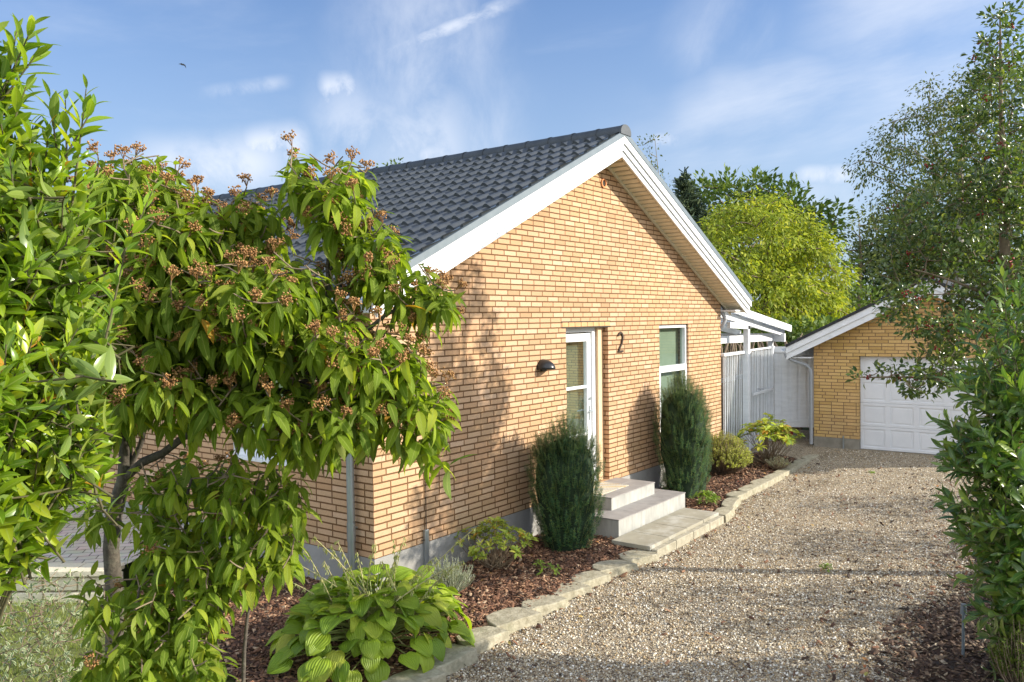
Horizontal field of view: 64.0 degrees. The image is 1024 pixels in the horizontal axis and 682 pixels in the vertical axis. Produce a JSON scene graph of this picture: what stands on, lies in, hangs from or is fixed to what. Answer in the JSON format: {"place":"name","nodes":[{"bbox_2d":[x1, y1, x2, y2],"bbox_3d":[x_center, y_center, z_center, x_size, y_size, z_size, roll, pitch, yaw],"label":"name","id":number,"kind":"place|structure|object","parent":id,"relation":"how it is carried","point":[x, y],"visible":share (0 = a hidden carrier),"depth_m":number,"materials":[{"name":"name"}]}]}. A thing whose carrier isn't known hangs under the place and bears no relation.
{"place":"outdoors","nodes":[
{"label":"outdoors","id":0,"kind":"place"},
{"bbox_2d":[31,499,191,565],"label":"patio","id":1,"kind":"structure","parent":0,"point":[80,551],"depth_m":9.01,"materials":[{"name":"grey concrete"}]},
{"bbox_2d":[0,602,234,681],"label":"lawn","id":2,"kind":"structure","parent":0,"point":[58,652],"depth_m":7.08,"materials":[{"name":"plant"}]},
{"bbox_2d":[0,645,82,681],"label":"variegated shrub","id":3,"kind":"object","parent":2,"relation":"on","point":[31,665],"visible":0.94,"depth_m":5.72,"materials":[{"name":"green plant"}]},
{"bbox_2d":[0,559,92,665],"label":"variegated shrub","id":4,"kind":"object","parent":2,"relation":"on","point":[59,643],"visible":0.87,"depth_m":6.43,"materials":[{"name":"green plant"}]},
{"bbox_2d":[0,563,124,604],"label":"retaining wall","id":5,"kind":"structure","parent":2,"relation":"on","point":[85,568],"depth_m":8.16,"materials":[{"name":"concrete"}]},
{"bbox_2d":[0,13,168,627],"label":"cherry laurel","id":6,"kind":"object","parent":2,"relation":"on","point":[49,315],"visible":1,"depth_m":2.79,"materials":[{"name":"green plant"}]},
{"bbox_2d":[51,129,474,681],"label":"leatherleaf viburnum","id":7,"kind":"object","parent":2,"relation":"on","point":[211,298],"visible":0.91,"depth_m":4.38,"materials":[{"name":"green plant"}]},
{"bbox_2d":[148,579,317,649],"bbox_3d":[-2.783,2.533,7.875,2.200,0.055,1.900,0,2,37],"label":"mulch bed side","id":8,"kind":"object","parent":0,"point":[261,616],"visible":0.12,"depth_m":7.54,"materials":[{"name":"wood"}]},
{"bbox_2d":[131,565,359,654],"bbox_3d":[-2.762,2.522,7.909,2.283,0.119,1.904,0,2,37],"label":"bark mulch side","id":9,"kind":"object","parent":8,"relation":"on","point":[260,630],"visible":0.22,"depth_m":7.57,"materials":[{"name":"brown wood"}]},
{"bbox_2d":[85,413,813,611],"bbox_3d":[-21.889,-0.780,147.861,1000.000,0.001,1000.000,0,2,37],"label":"ground","id":10,"kind":"structure","parent":0,"point":[125,570],"depth_m":9.33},
{"bbox_2d":[21,124,751,589],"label":"brick house","id":11,"kind":"structure","parent":10,"relation":"on","point":[605,290],"depth_m":10.31,"materials":[{"name":"brick"}]},
{"bbox_2d":[229,380,286,465],"bbox_3d":[-2.772,0.701,9.047,1.120,1.250,0.160,0,2,37],"label":"window","id":12,"kind":"structure","parent":11,"relation":"in","point":[241,455],"depth_m":9.11,"materials":[{"name":"white glass"}]},
{"bbox_2d":[566,328,596,469],"bbox_3d":[0.869,0.897,11.190,0.205,2.167,0.930,0,2,37],"label":"front door","id":13,"kind":"structure","parent":11,"relation":"in","point":[580,347],"depth_m":11.32,"materials":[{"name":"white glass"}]},
{"bbox_2d":[659,324,686,435],"bbox_3d":[2.578,0.603,13.356,0.220,1.745,1.080,0,2,37],"label":"window","id":14,"kind":"structure","parent":11,"relation":"in","point":[668,334],"depth_m":13.53,"materials":[{"name":"white glass"}]},
{"bbox_2d":[721,309,791,450],"bbox_3d":[2.967,0.725,18.076,5.230,3.034,4.190,0,2,37],"label":"lean to roof","id":15,"kind":"object","parent":11,"relation":"attached to","point":[745,322],"visible":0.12,"depth_m":16.24,"materials":[{"name":"white wood"}]},
{"bbox_2d":[721,350,750,446],"bbox_3d":[4.248,1.188,15.589,0.140,1.965,1.689,0,2,32],"label":"slatted fence","id":16,"kind":"object","parent":15,"relation":"attached to","point":[732,378],"visible":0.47,"depth_m":15.34,"materials":[{"name":"white paint"}]},
{"bbox_2d":[376,157,403,166],"bbox_3d":[-5.303,-2.813,34.123,2.361,9.531,2.535,-2,2,-36],"label":"distant treetop","id":17,"kind":"object","parent":10,"relation":"on","point":[394,162],"visible":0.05,"depth_m":33.52,"materials":[{"name":"green plant"}]},
{"bbox_2d":[521,594,568,614],"bbox_3d":[0.289,2.539,7.847,0.492,0.116,0.281,-2,2,-38],"label":"kerb stone","id":18,"kind":"object","parent":10,"relation":"on","point":[547,604],"visible":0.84,"depth_m":7.80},
{"bbox_2d":[549,581,591,600],"bbox_3d":[0.537,2.528,8.247,0.461,0.110,0.325,-2,2,-37],"label":"kerb stone","id":19,"kind":"object","parent":10,"relation":"on","point":[573,591],"visible":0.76,"depth_m":8.20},
{"bbox_2d":[591,477,685,537],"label":"entrance steps","id":20,"kind":"structure","parent":10,"relation":"on","point":[634,505],"depth_m":10.68,"materials":[{"name":"concrete"}]},
{"bbox_2d":[593,482,628,494],"bbox_3d":[1.205,1.974,10.985,0.420,0.012,0.720,0,2,37],"label":"doormat","id":21,"kind":"object","parent":20,"relation":"on","point":[607,487],"visible":0.62,"depth_m":11.04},
{"bbox_2d":[637,132,680,195],"bbox_3d":[5.699,-2.867,29.961,2.676,9.562,3.753,-1,2,-5],"label":"autumn birch","id":22,"kind":"object","parent":10,"relation":"on","point":[655,165],"visible":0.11,"depth_m":29.60,"materials":[{"name":"green plant"}]},
{"bbox_2d":[672,166,726,257],"bbox_3d":[5.551,-1.857,26.809,4.460,7.715,4.521,-1,2,3],"label":"spruce tree","id":23,"kind":"object","parent":10,"relation":"on","point":[689,199],"visible":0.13,"depth_m":26.61,"materials":[{"name":"green plant"}]},
{"bbox_2d":[726,491,747,500],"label":"kerb stone","id":24,"kind":"object","parent":10,"relation":"on","point":[742,495],"visible":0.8,"depth_m":12.40,"materials":[{"name":"beige stone"}]},
{"bbox_2d":[691,163,861,314],"bbox_3d":[9.053,-2.299,29.979,6.397,8.339,5.382,-1,2,3],"label":"oak tree","id":25,"kind":"object","parent":10,"relation":"on","point":[720,187],"visible":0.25,"depth_m":28.86,"materials":[{"name":"green plant"}]},
{"bbox_2d":[696,185,860,334],"bbox_3d":[7.324,-1.212,23.499,5.029,6.570,6.094,0,2,37],"label":"yellow green willow","id":26,"kind":"object","parent":10,"relation":"on","point":[787,292],"visible":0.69,"depth_m":22.62,"materials":[{"name":"green plant"}]},
{"bbox_2d":[721,313,838,432],"bbox_3d":[9.652,0.656,21.063,10.456,2.885,3.242,-1,2,0],"label":"garden hedge","id":27,"kind":"object","parent":10,"relation":"on","point":[797,327],"visible":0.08,"depth_m":19.91,"materials":[{"name":"green plant"}]},
{"bbox_2d":[773,467,794,475],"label":"kerb stone","id":28,"kind":"object","parent":10,"relation":"on","point":[786,471],"visible":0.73,"depth_m":14.28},
{"bbox_2d":[786,463,802,469],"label":"kerb stone","id":29,"kind":"object","parent":10,"relation":"on","point":[796,465],"visible":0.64,"depth_m":14.71,"materials":[{"name":"beige stone"}]},
{"bbox_2d":[793,459,810,465],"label":"kerb stone","id":30,"kind":"object","parent":10,"relation":"on","point":[804,461],"visible":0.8,"depth_m":15.21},
{"bbox_2d":[801,454,818,459],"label":"kerb stone","id":31,"kind":"object","parent":10,"relation":"on","point":[811,456],"visible":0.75,"depth_m":15.67,"materials":[{"name":"beige stone"}]},
{"bbox_2d":[751,289,873,348],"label":"distant wood","id":32,"kind":"object","parent":10,"relation":"on","point":[820,308],"depth_m":62.59,"materials":[{"name":"green plant"}]},
{"bbox_2d":[810,256,886,314],"bbox_3d":[10.534,-0.488,25.678,2.270,4.903,3.756,-2,2,-29],"label":"round shrub tree","id":33,"kind":"object","parent":10,"relation":"on","point":[852,297],"visible":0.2,"depth_m":25.42,"materials":[{"name":"green plant"}]},
{"bbox_2d":[823,203,908,308],"bbox_3d":[12.963,-1.632,30.086,3.264,6.898,3.185,0,2,18],"label":"pale willow","id":34,"kind":"object","parent":10,"relation":"on","point":[860,254],"visible":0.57,"depth_m":29.69,"materials":[{"name":"green plant"}]},
{"bbox_2d":[781,277,1023,454],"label":"brick garage","id":35,"kind":"structure","parent":10,"relation":"on","point":[875,414],"depth_m":16.29,"materials":[{"name":"brick"}]},
{"bbox_2d":[860,356,997,454],"bbox_3d":[8.054,1.242,15.729,2.576,1.870,0.054,0,2,37],"label":"garage door","id":36,"kind":"structure","parent":35,"relation":"in","point":[888,421],"depth_m":16.06,"materials":[{"name":"metal"}]},
{"bbox_2d":[840,158,1023,303],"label":"dark maple","id":37,"kind":"object","parent":10,"relation":"on","point":[874,283],"visible":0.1,"depth_m":31.61,"materials":[{"name":"green plant"}]},
{"bbox_2d":[841,51,1023,280],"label":"pale birch","id":38,"kind":"object","parent":10,"relation":"on","point":[935,108],"visible":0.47,"depth_m":26.95,"materials":[{"name":"green plant"}]},
{"bbox_2d":[0,0,1023,300],"label":"sky","id":39,"kind":"structure","parent":0,"point":[797,86],"materials":[{"name":"blue"}]},
{"bbox_2d":[446,445,990,681],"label":"gravel driveway","id":40,"kind":"structure","parent":0,"point":[808,450],"depth_m":8.32,"materials":[{"name":"beige gravel"}]},
{"bbox_2d":[381,666,445,681],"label":"kerb stone","id":41,"kind":"object","parent":40,"relation":"on","point":[419,675],"visible":0.83,"depth_m":6.20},
{"bbox_2d":[433,644,477,675],"bbox_3d":[-0.531,2.577,6.576,0.308,0.129,0.462,0,2,37],"label":"kerb stone","id":42,"kind":"object","parent":40,"relation":"on","point":[457,657],"visible":0.59,"depth_m":6.55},
{"bbox_2d":[456,626,509,654],"bbox_3d":[-0.284,2.567,7.003,0.284,0.120,0.496,1,2,43],"label":"kerb stone","id":43,"kind":"object","parent":40,"relation":"on","point":[487,638],"visible":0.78,"depth_m":6.97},
{"bbox_2d":[219,452,795,681],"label":"bark mulch","id":44,"kind":"object","parent":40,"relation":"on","point":[480,589],"visible":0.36,"depth_m":8.36,"materials":[{"name":"brown wood"}]},
{"bbox_2d":[265,527,475,681],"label":"hosta","id":45,"kind":"object","parent":44,"relation":"on","point":[375,618],"visible":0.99,"depth_m":6.44,"materials":[{"name":"green plant"}]},
{"bbox_2d":[429,555,475,595],"bbox_3d":[-0.629,2.295,8.050,0.543,0.428,0.555,0,2,37],"label":"lavender","id":46,"kind":"object","parent":44,"relation":"on","point":[452,579],"visible":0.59,"depth_m":8.02,"materials":[{"name":"green plant"}]},
{"bbox_2d":[454,516,537,569],"bbox_3d":[-0.205,2.190,8.875,0.919,0.585,0.916,0,2,37],"label":"azalea","id":47,"kind":"object","parent":44,"relation":"on","point":[496,523],"visible":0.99,"depth_m":8.81,"materials":[{"name":"green plant"}]},
{"bbox_2d":[532,560,545,566],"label":"seedling","id":48,"kind":"object","parent":44,"relation":"on","point":[541,562],"visible":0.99,"depth_m":8.92,"materials":[{"name":"green plant"}]},
{"bbox_2d":[536,563,561,574],"bbox_3d":[0.395,2.415,8.656,0.237,0.128,0.278,0,2,37],"label":"seedling","id":49,"kind":"object","parent":44,"relation":"on","point":[555,570],"visible":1,"depth_m":8.63,"materials":[{"name":"green plant"}]},
{"bbox_2d":[524,407,605,552],"bbox_3d":[0.629,1.603,9.690,0.998,1.721,0.997,0,2,37],"label":"columnar yew","id":50,"kind":"object","parent":44,"relation":"on","point":[566,480],"visible":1,"depth_m":9.44,"materials":[{"name":"green plant"}]},
{"bbox_2d":[612,531,668,550],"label":"paving slab","id":51,"kind":"structure","parent":44,"relation":"on","point":[639,540],"depth_m":9.72,"materials":[{"name":"beige concrete"}]},
{"bbox_2d":[633,523,686,539],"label":"paving slab","id":52,"kind":"structure","parent":44,"relation":"on","point":[671,532],"depth_m":10.17,"materials":[{"name":"beige concrete"}]},
{"bbox_2d":[651,515,702,530],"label":"paving slab","id":53,"kind":"structure","parent":44,"relation":"on","point":[682,522],"depth_m":10.58,"materials":[{"name":"beige concrete"}]},
{"bbox_2d":[651,368,713,498],"bbox_3d":[2.632,1.374,12.405,1.069,1.982,0.965,-1,2,-13],"label":"columnar yew","id":54,"kind":"object","parent":44,"relation":"on","point":[684,443],"visible":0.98,"depth_m":12.17,"materials":[{"name":"green plant"}]},
{"bbox_2d":[669,508,718,522],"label":"paving slab","id":55,"kind":"structure","parent":44,"relation":"on","point":[704,516],"depth_m":10.97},
{"bbox_2d":[691,490,719,504],"bbox_3d":[2.802,2.248,11.778,0.430,0.232,0.396,-1,2,-5],"label":"young rhododendron","id":56,"kind":"object","parent":44,"relation":"on","point":[708,495],"visible":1,"depth_m":11.72,"materials":[{"name":"green plant"}]},
{"bbox_2d":[708,429,753,474],"bbox_3d":[3.668,1.907,14.184,1.022,0.770,1.008,0,2,37],"label":"round shrub","id":57,"kind":"object","parent":44,"relation":"on","point":[732,456],"visible":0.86,"depth_m":13.96,"materials":[{"name":"green plant"}]},
{"bbox_2d":[732,413,804,462],"bbox_3d":[4.619,1.785,15.023,1.343,0.945,1.366,0,2,37],"label":"rhododendron","id":58,"kind":"object","parent":44,"relation":"on","point":[769,431],"visible":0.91,"depth_m":14.81,"materials":[{"name":"green plant"}]},
{"bbox_2d":[765,455,790,469],"bbox_3d":[4.683,2.142,14.426,0.472,0.256,0.450,0,2,37],"label":"dry heather","id":59,"kind":"object","parent":44,"relation":"on","point":[775,464],"visible":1,"depth_m":14.41,"materials":[{"name":"green plant"}]},
{"bbox_2d":[486,607,542,633],"bbox_3d":[-0.020,2.549,7.446,0.535,0.126,0.334,-2,2,-40],"label":"kerb stone","id":60,"kind":"object","parent":40,"relation":"on","point":[513,619],"visible":0.86,"depth_m":7.40,"materials":[{"name":"beige stone"}]},
{"bbox_2d":[571,570,610,586],"bbox_3d":[0.797,2.516,8.594,0.455,0.108,0.274,-2,2,-42],"label":"kerb stone","id":61,"kind":"object","parent":40,"relation":"on","point":[592,578],"visible":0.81,"depth_m":8.57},
{"bbox_2d":[592,560,637,576],"bbox_3d":[1.093,2.501,8.994,0.521,0.111,0.304,-2,2,-33],"label":"kerb stone","id":62,"kind":"object","parent":40,"relation":"on","point":[616,567],"visible":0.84,"depth_m":8.94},
{"bbox_2d":[269,467,973,680],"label":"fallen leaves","id":63,"kind":"object","parent":40,"relation":"on","point":[864,666],"visible":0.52,"depth_m":7.59,"materials":[{"name":"brown plant"}]},
{"bbox_2d":[618,549,659,565],"bbox_3d":[1.414,2.484,9.346,0.489,0.117,0.320,-2,2,-35],"label":"kerb stone","id":64,"kind":"object","parent":40,"relation":"on","point":[640,556],"visible":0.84,"depth_m":9.29,"materials":[{"name":"beige stone"}]},
{"bbox_2d":[652,540,675,557],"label":"kerb block","id":65,"kind":"structure","parent":40,"relation":"on","point":[663,549],"depth_m":9.62,"materials":[{"name":"beige concrete"}]},
{"bbox_2d":[671,531,693,548],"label":"kerb block","id":66,"kind":"structure","parent":40,"relation":"on","point":[684,538],"depth_m":10.01,"materials":[{"name":"beige concrete"}]},
{"bbox_2d":[689,523,709,538],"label":"kerb block","id":67,"kind":"structure","parent":40,"relation":"on","point":[701,529],"depth_m":10.41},
{"bbox_2d":[705,515,723,529],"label":"kerb block","id":68,"kind":"structure","parent":40,"relation":"on","point":[717,521],"depth_m":10.81,"materials":[{"name":"beige concrete"}]},
{"bbox_2d":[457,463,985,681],"bbox_3d":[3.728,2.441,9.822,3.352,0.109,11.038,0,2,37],"label":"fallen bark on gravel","id":69,"kind":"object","parent":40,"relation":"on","point":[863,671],"visible":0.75,"depth_m":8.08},
{"bbox_2d":[714,507,734,522],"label":"kerb stone","id":70,"kind":"object","parent":40,"relation":"on","point":[727,513],"visible":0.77,"depth_m":11.27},
{"bbox_2d":[721,497,740,510],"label":"kerb stone","id":71,"kind":"object","parent":40,"relation":"on","point":[735,502],"visible":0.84,"depth_m":11.89,"materials":[{"name":"beige stone"}]},
{"bbox_2d":[738,484,761,496],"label":"kerb stone","id":72,"kind":"object","parent":40,"relation":"on","point":[751,489],"visible":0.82,"depth_m":12.85,"materials":[{"name":"beige stone"}]},
{"bbox_2d":[750,478,773,489],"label":"kerb stone","id":73,"kind":"object","parent":40,"relation":"on","point":[765,483],"visible":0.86,"depth_m":13.33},
{"bbox_2d":[763,473,784,483],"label":"kerb stone","id":74,"kind":"object","parent":40,"relation":"on","point":[776,477],"visible":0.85,"depth_m":13.76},
{"bbox_2d":[819,563,832,572],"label":"weed tuft","id":75,"kind":"object","parent":40,"relation":"on","point":[826,565],"visible":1,"depth_m":8.93,"materials":[{"name":"green plant"}]},
{"bbox_2d":[722,429,813,455],"bbox_3d":[5.471,2.173,17.794,2.040,0.049,4.080,0,2,37],"label":"gravel passage","id":76,"kind":"object","parent":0,"point":[803,442],"visible":0.16,"depth_m":17.21},
{"bbox_2d":[768,346,813,440],"bbox_3d":[6.090,1.143,17.583,1.127,2.080,0.141,0,2,13],"label":"board fence","id":77,"kind":"object","parent":76,"relation":"on","point":[789,393],"visible":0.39,"depth_m":17.63,"materials":[{"name":"white paint"}]},
{"bbox_2d":[750,347,773,447],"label":"slatted gate","id":78,"kind":"structure","parent":77,"relation":"attached to","point":[756,402],"depth_m":16.87,"materials":[{"name":"white paint"}]},
{"bbox_2d":[859,551,1017,681],"bbox_3d":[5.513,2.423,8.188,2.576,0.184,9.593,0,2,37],"label":"bark mulch verge","id":79,"kind":"structure","parent":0,"point":[966,665],"depth_m":6.71,"materials":[{"name":"wood"}]},
{"bbox_2d":[845,0,1023,567],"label":"holly tree","id":80,"kind":"object","parent":79,"relation":"on","point":[1005,173],"visible":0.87,"depth_m":8.34,"materials":[{"name":"green plant"}]},
{"bbox_2d":[960,603,966,656],"bbox_3d":[3.541,2.271,6.426,0.051,0.421,0.051,-1,2,-8],"label":"garden spike light","id":81,"kind":"object","parent":79,"relation":"on","point":[962,613],"visible":0.91,"depth_m":6.41,"materials":[{"name":"metal"}]},
{"bbox_2d":[925,257,1023,681],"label":"dark laurel","id":82,"kind":"object","parent":79,"relation":"on","point":[992,459],"visible":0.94,"depth_m":5.81,"materials":[{"name":"green plant"}]},
{"bbox_2d":[986,614,1023,681],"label":"ornamental grass","id":83,"kind":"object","parent":79,"relation":"on","point":[1002,663],"depth_m":5.71,"materials":[{"name":"green plant"}]}
]}

